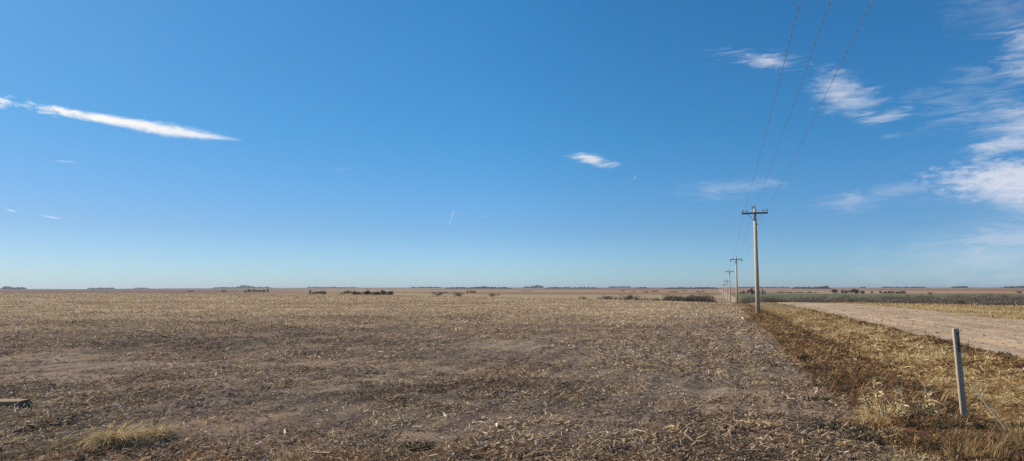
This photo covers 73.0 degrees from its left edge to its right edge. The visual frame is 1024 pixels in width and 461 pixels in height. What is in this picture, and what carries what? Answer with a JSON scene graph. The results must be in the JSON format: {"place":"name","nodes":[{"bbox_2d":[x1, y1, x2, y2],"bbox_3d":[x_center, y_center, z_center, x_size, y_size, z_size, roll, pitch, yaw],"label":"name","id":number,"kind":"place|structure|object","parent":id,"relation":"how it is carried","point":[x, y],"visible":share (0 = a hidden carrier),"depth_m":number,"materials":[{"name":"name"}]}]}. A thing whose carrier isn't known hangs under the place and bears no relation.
{"place":"outdoors","nodes":[
{"label":"outdoors","id":0,"kind":"place"},
{"bbox_2d":[0,287,1023,460],"bbox_3d":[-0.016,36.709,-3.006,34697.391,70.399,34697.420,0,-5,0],"label":"ground","id":1,"kind":"structure","parent":0,"point":[512,345],"depth_m":16.20,"materials":[{"name":"soil"}]},
{"bbox_2d":[0,286,25,288],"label":"shelterbelt","id":2,"kind":"object","parent":1,"relation":"on","point":[6,287],"visible":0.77,"depth_m":4181.22,"materials":[{"name":"grey plant"}]},
{"bbox_2d":[0,399,29,408],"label":"wooden plank","id":3,"kind":"object","parent":1,"relation":"on","point":[13,402],"visible":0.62,"depth_m":10.53,"materials":[{"name":"wood"}]},
{"bbox_2d":[21,419,96,431],"bbox_3d":[-5.973,2.605,9.172,1.025,0.119,0.786,0,-5,0],"label":"weed","id":4,"kind":"object","parent":1,"relation":"on","point":[59,424],"visible":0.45,"depth_m":9.21,"materials":[{"name":"brown plant"}]},
{"bbox_2d":[88,287,115,288],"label":"shelterbelt","id":5,"kind":"object","parent":1,"relation":"on","point":[102,288],"visible":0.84,"depth_m":5537.74,"materials":[{"name":"grey plant"}]},
{"bbox_2d":[63,419,159,450],"bbox_3d":[-4.560,2.408,7.954,1.180,0.514,0.697,0,-5,0],"label":"straw tuft","id":6,"kind":"object","parent":1,"relation":"on","point":[119,437],"visible":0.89,"depth_m":7.87,"materials":[{"name":"beige plant"}]},
{"bbox_2d":[132,417,188,443],"bbox_3d":[-4.297,2.451,8.334,0.790,0.458,0.476,0,-5,0],"label":"straw tuft","id":7,"kind":"object","parent":1,"relation":"on","point":[157,433],"visible":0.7,"depth_m":8.30,"materials":[{"name":"beige plant"}]},
{"bbox_2d":[215,285,269,287],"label":"shelterbelt","id":8,"kind":"object","parent":1,"relation":"on","point":[242,286],"visible":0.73,"depth_m":6463.33,"materials":[{"name":"plant"}]},
{"bbox_2d":[306,286,358,287],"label":"shelterbelt","id":9,"kind":"object","parent":1,"relation":"on","point":[332,287],"visible":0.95,"depth_m":6904.97,"materials":[{"name":"plant"}]},
{"bbox_2d":[397,440,439,450],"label":"weed","id":10,"kind":"object","parent":1,"relation":"on","point":[427,446],"visible":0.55,"depth_m":8.10,"materials":[{"name":"plant"}]},
{"bbox_2d":[411,286,440,287],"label":"shelterbelt","id":11,"kind":"object","parent":1,"relation":"on","point":[425,287],"visible":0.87,"depth_m":5109.67,"materials":[{"name":"plant"}]},
{"bbox_2d":[444,286,511,288],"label":"shelterbelt","id":12,"kind":"object","parent":1,"relation":"on","point":[485,287],"visible":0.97,"depth_m":3862.82,"materials":[{"name":"grey plant"}]},
{"bbox_2d":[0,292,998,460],"bbox_3d":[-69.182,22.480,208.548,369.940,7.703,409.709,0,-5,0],"label":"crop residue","id":13,"kind":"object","parent":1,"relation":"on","point":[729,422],"visible":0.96,"depth_m":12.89},
{"bbox_2d":[523,285,543,287],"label":"shelterbelt","id":14,"kind":"object","parent":1,"relation":"on","point":[537,286],"visible":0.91,"depth_m":5946.13,"materials":[{"name":"plant"}]},
{"bbox_2d":[545,287,598,288],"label":"shelterbelt","id":15,"kind":"object","parent":1,"relation":"on","point":[572,288],"visible":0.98,"depth_m":4154.27,"materials":[{"name":"grey plant"}]},
{"bbox_2d":[608,286,630,287],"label":"shelterbelt","id":16,"kind":"object","parent":1,"relation":"on","point":[619,287],"visible":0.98,"depth_m":6866.54,"materials":[{"name":"plant"}]},
{"bbox_2d":[619,294,633,299],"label":"brush shrub","id":17,"kind":"object","parent":1,"relation":"on","point":[630,297],"visible":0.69,"depth_m":317.45,"materials":[{"name":"brown plant"}]},
{"bbox_2d":[663,296,678,300],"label":"brush shrub","id":18,"kind":"object","parent":1,"relation":"on","point":[669,297],"visible":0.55,"depth_m":280.72,"materials":[{"name":"brown plant"}]},
{"bbox_2d":[676,296,695,301],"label":"brush shrub","id":19,"kind":"object","parent":1,"relation":"on","point":[683,298],"visible":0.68,"depth_m":278.13,"materials":[{"name":"brown plant"}]},
{"bbox_2d":[664,287,718,288],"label":"shelterbelt","id":20,"kind":"object","parent":1,"relation":"on","point":[692,288],"visible":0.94,"depth_m":3454.93,"materials":[{"name":"grey plant"}]},
{"bbox_2d":[687,294,701,301],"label":"brush shrub","id":21,"kind":"object","parent":1,"relation":"on","point":[692,298],"visible":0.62,"depth_m":280.53,"materials":[{"name":"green plant"}]},
{"bbox_2d":[696,292,712,301],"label":"brush shrub","id":22,"kind":"object","parent":1,"relation":"on","point":[704,297],"visible":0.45,"depth_m":282.09,"materials":[{"name":"brown plant"}]},
{"bbox_2d":[725,269,733,301],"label":"utility pole","id":23,"kind":"object","parent":1,"relation":"on","point":[729,271],"visible":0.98,"depth_m":167.74,"materials":[{"name":"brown wood"}]},
{"bbox_2d":[730,257,741,302],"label":"utility pole","id":24,"kind":"object","parent":1,"relation":"on","point":[736,259],"visible":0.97,"depth_m":107.57,"materials":[{"name":"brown wood"}]},
{"bbox_2d":[742,206,767,312],"bbox_3d":[16.805,2.138,47.578,1.720,7.736,0.369,-2,-5,16],"label":"utility pole","id":25,"kind":"object","parent":1,"relation":"on","point":[756,266],"visible":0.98,"depth_m":47.53,"materials":[{"name":"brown wood"}]},
{"bbox_2d":[725,0,830,283],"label":"power line","id":26,"kind":"object","parent":25,"relation":"attached to","point":[794,100],"visible":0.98,"depth_m":16.59,"materials":[{"name":"black metal"}]},
{"bbox_2d":[749,0,871,250],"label":"power line","id":27,"kind":"object","parent":25,"relation":"attached to","point":[830,84],"visible":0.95,"depth_m":15.00,"materials":[{"name":"black metal"}]},
{"bbox_2d":[738,286,790,287],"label":"shelterbelt","id":28,"kind":"object","parent":1,"relation":"on","point":[764,287],"visible":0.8,"depth_m":5588.07,"materials":[{"name":"plant"}]},
{"bbox_2d":[749,417,781,425],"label":"straw tuft","id":29,"kind":"object","parent":1,"relation":"on","point":[764,422],"visible":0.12,"depth_m":9.35,"materials":[{"name":"beige plant"}]},
{"bbox_2d":[765,297,781,302],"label":"shrub","id":30,"kind":"object","parent":1,"relation":"on","point":[773,300],"visible":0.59,"depth_m":309.43,"materials":[{"name":"green plant"}]},
{"bbox_2d":[771,296,793,301],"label":"shrub","id":31,"kind":"object","parent":1,"relation":"on","point":[782,299],"visible":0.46,"depth_m":310.12,"materials":[{"name":"green plant"}]},
{"bbox_2d":[792,285,829,288],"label":"shelterbelt","id":32,"kind":"object","parent":1,"relation":"on","point":[821,287],"visible":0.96,"depth_m":3366.52,"materials":[{"name":"plant"}]},
{"bbox_2d":[803,395,839,401],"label":"weed","id":33,"kind":"object","parent":1,"relation":"on","point":[823,398],"visible":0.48,"depth_m":11.42,"materials":[{"name":"plant"}]},
{"bbox_2d":[813,298,831,302],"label":"shrub","id":34,"kind":"object","parent":1,"relation":"on","point":[818,300],"visible":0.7,"depth_m":293.35,"materials":[{"name":"green plant"}]},
{"bbox_2d":[831,440,853,447],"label":"straw tuft","id":35,"kind":"object","parent":1,"relation":"on","point":[842,443],"visible":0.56,"depth_m":8.08,"materials":[{"name":"beige plant"}]},
{"bbox_2d":[813,419,871,432],"bbox_3d":[4.310,2.562,9.014,0.840,0.173,0.616,0,-5,0],"label":"weed","id":36,"kind":"object","parent":1,"relation":"on","point":[845,428],"visible":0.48,"depth_m":9.00,"materials":[{"name":"brown plant"}]},
{"bbox_2d":[846,297,864,302],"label":"shrub","id":37,"kind":"object","parent":1,"relation":"on","point":[853,299],"visible":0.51,"depth_m":295.90,"materials":[{"name":"green plant"}]},
{"bbox_2d":[836,413,884,426],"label":"straw tuft","id":38,"kind":"object","parent":1,"relation":"on","point":[865,421],"visible":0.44,"depth_m":9.36,"materials":[{"name":"beige plant"}]},
{"bbox_2d":[839,426,913,445],"bbox_3d":[4.425,2.499,8.390,1.002,0.145,0.753,0,-5,0],"label":"weed","id":39,"kind":"object","parent":1,"relation":"on","point":[870,437],"visible":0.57,"depth_m":8.38,"materials":[{"name":"brown plant"}]},
{"bbox_2d":[850,376,916,421],"bbox_3d":[5.160,2.364,9.677,0.907,0.660,0.831,0,-5,0],"label":"dry weed","id":40,"kind":"object","parent":1,"relation":"on","point":[878,411],"visible":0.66,"depth_m":9.67,"materials":[{"name":"beige plant"}]},
{"bbox_2d":[881,299,907,303],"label":"shrub","id":41,"kind":"object","parent":1,"relation":"on","point":[896,301],"visible":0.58,"depth_m":272.52,"materials":[{"name":"green plant"}]},
{"bbox_2d":[886,384,916,415],"bbox_3d":[5.460,2.434,9.817,0.500,0.503,0.538,-5,-6,44],"label":"dry weed","id":42,"kind":"object","parent":1,"relation":"on","point":[901,404],"visible":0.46,"depth_m":9.81,"materials":[{"name":"beige plant"}]},
{"bbox_2d":[882,286,926,287],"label":"shelterbelt","id":43,"kind":"object","parent":1,"relation":"on","point":[904,287],"visible":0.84,"depth_m":5160.88,"materials":[{"name":"plant"}]},
{"bbox_2d":[861,445,952,460],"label":"straw tuft","id":44,"kind":"object","parent":1,"relation":"on","point":[902,458],"visible":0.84,"depth_m":7.33,"materials":[{"name":"beige plant"}]},
{"bbox_2d":[898,297,919,303],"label":"shrub","id":45,"kind":"object","parent":1,"relation":"on","point":[909,302],"visible":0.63,"depth_m":282.42,"materials":[{"name":"green plant"}]},
{"bbox_2d":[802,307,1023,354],"bbox_3d":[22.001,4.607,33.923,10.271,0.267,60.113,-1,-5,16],"label":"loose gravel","id":46,"kind":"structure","parent":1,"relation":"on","point":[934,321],"depth_m":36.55,"materials":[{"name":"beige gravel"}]},
{"bbox_2d":[817,301,1023,319],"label":"golden stubble","id":47,"kind":"object","parent":1,"relation":"on","point":[952,305],"visible":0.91,"depth_m":69.03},
{"bbox_2d":[910,296,930,303],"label":"shrub","id":48,"kind":"object","parent":1,"relation":"on","point":[922,299],"visible":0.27,"depth_m":291.12,"materials":[{"name":"green plant"}]},
{"bbox_2d":[909,381,947,416],"bbox_3d":[5.865,2.405,9.720,0.618,0.564,0.587,0,-5,0],"label":"dry weed","id":49,"kind":"object","parent":1,"relation":"on","point":[927,400],"visible":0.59,"depth_m":9.73,"materials":[{"name":"beige plant"}]},
{"bbox_2d":[900,418,958,430],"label":"weed","id":50,"kind":"object","parent":1,"relation":"on","point":[913,422],"visible":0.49,"depth_m":8.92,"materials":[{"name":"brown plant"}]},
{"bbox_2d":[923,299,944,303],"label":"shrub","id":51,"kind":"object","parent":1,"relation":"on","point":[934,302],"visible":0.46,"depth_m":268.80,"materials":[{"name":"green plant"}]},
{"bbox_2d":[923,295,948,300],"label":"shrub","id":52,"kind":"object","parent":1,"relation":"on","point":[934,298],"visible":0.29,"depth_m":320.96,"materials":[{"name":"green plant"}]},
{"bbox_2d":[930,297,957,301],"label":"shrub","id":53,"kind":"object","parent":1,"relation":"on","point":[946,299],"visible":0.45,"depth_m":308.66,"materials":[{"name":"green plant"}]},
{"bbox_2d":[951,286,967,287],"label":"shelterbelt","id":54,"kind":"object","parent":1,"relation":"on","point":[960,287],"visible":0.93,"depth_m":4662.74,"materials":[{"name":"plant"}]},
{"bbox_2d":[952,328,967,417],"bbox_3d":[6.653,2.135,10.277,0.173,1.362,0.074,2,-5,-22],"label":"marker post","id":55,"kind":"object","parent":1,"relation":"on","point":[959,370],"visible":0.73,"depth_m":10.27,"materials":[{"name":"grey wood"}]},
{"bbox_2d":[929,432,991,460],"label":"brown weed","id":56,"kind":"object","parent":1,"relation":"on","point":[948,451],"visible":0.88,"depth_m":7.30,"materials":[{"name":"brown plant"}]},
{"bbox_2d":[954,297,966,304],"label":"shrub","id":57,"kind":"object","parent":1,"relation":"on","point":[958,301],"visible":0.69,"depth_m":281.45,"materials":[{"name":"green plant"}]},
{"bbox_2d":[959,295,977,300],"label":"shrub","id":58,"kind":"object","parent":1,"relation":"on","point":[974,299],"visible":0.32,"depth_m":309.95,"materials":[{"name":"green plant"}]},
{"bbox_2d":[968,299,988,304],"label":"shrub","id":59,"kind":"object","parent":1,"relation":"on","point":[973,303],"visible":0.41,"depth_m":257.92,"materials":[{"name":"green plant"}]},
{"bbox_2d":[964,296,996,301],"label":"shrub","id":60,"kind":"object","parent":1,"relation":"on","point":[981,298],"visible":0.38,"depth_m":307.25,"materials":[{"name":"green plant"}]},
{"bbox_2d":[953,423,1022,460],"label":"brown weed","id":61,"kind":"object","parent":1,"relation":"on","point":[994,453],"visible":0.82,"depth_m":7.25,"materials":[{"name":"brown plant"}]},
{"bbox_2d":[982,295,997,301],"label":"shrub","id":62,"kind":"object","parent":1,"relation":"on","point":[989,298],"visible":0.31,"depth_m":307.00,"materials":[{"name":"green plant"}]},
{"bbox_2d":[969,384,1013,439],"bbox_3d":[6.300,2.402,9.049,0.526,0.760,0.046,-1,-5,11],"label":"leaning stake","id":63,"kind":"object","parent":1,"relation":"on","point":[988,407],"visible":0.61,"depth_m":9.06,"materials":[{"name":"brown wood"}]},
{"bbox_2d":[989,299,1009,305],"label":"shrub","id":64,"kind":"object","parent":1,"relation":"on","point":[995,303],"visible":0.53,"depth_m":256.75,"materials":[{"name":"green plant"}]},
{"bbox_2d":[982,403,1023,448],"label":"brown weed","id":65,"kind":"object","parent":1,"relation":"on","point":[1019,435],"visible":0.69,"depth_m":7.68,"materials":[{"name":"brown plant"}]},
{"bbox_2d":[994,299,1020,304],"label":"shrub","id":66,"kind":"object","parent":1,"relation":"on","point":[1011,302],"visible":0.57,"depth_m":255.10,"materials":[{"name":"green plant"}]},
{"bbox_2d":[993,293,1022,298],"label":"shrub","id":67,"kind":"object","parent":1,"relation":"on","point":[1005,296],"visible":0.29,"depth_m":322.76,"materials":[{"name":"green plant"}]},
{"bbox_2d":[1003,286,1023,287],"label":"shelterbelt","id":68,"kind":"object","parent":1,"relation":"on","point":[1014,287],"visible":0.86,"depth_m":4499.86,"materials":[{"name":"grey plant"}]},
{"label":"utility pole","id":69,"kind":"object","parent":1,"relation":"on","visible":0},
{"bbox_2d":[725,0,800,277],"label":"power line","id":70,"kind":"object","parent":69,"relation":"attached to","point":[775,95],"visible":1,"depth_m":15.07,"materials":[{"name":"black metal"}]},
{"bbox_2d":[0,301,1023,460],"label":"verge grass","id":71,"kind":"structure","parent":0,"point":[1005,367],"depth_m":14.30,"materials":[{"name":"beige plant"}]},
{"bbox_2d":[0,0,1023,288],"label":"sky","id":72,"kind":"structure","parent":0,"point":[151,144],"materials":[{"name":"blue"}]},
{"bbox_2d":[719,290,1023,357],"bbox_3d":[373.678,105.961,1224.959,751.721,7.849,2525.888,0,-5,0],"label":"road","id":73,"kind":"structure","parent":0,"point":[1011,338],"depth_m":34.58,"materials":[{"name":"beige gravel"}]}
]}

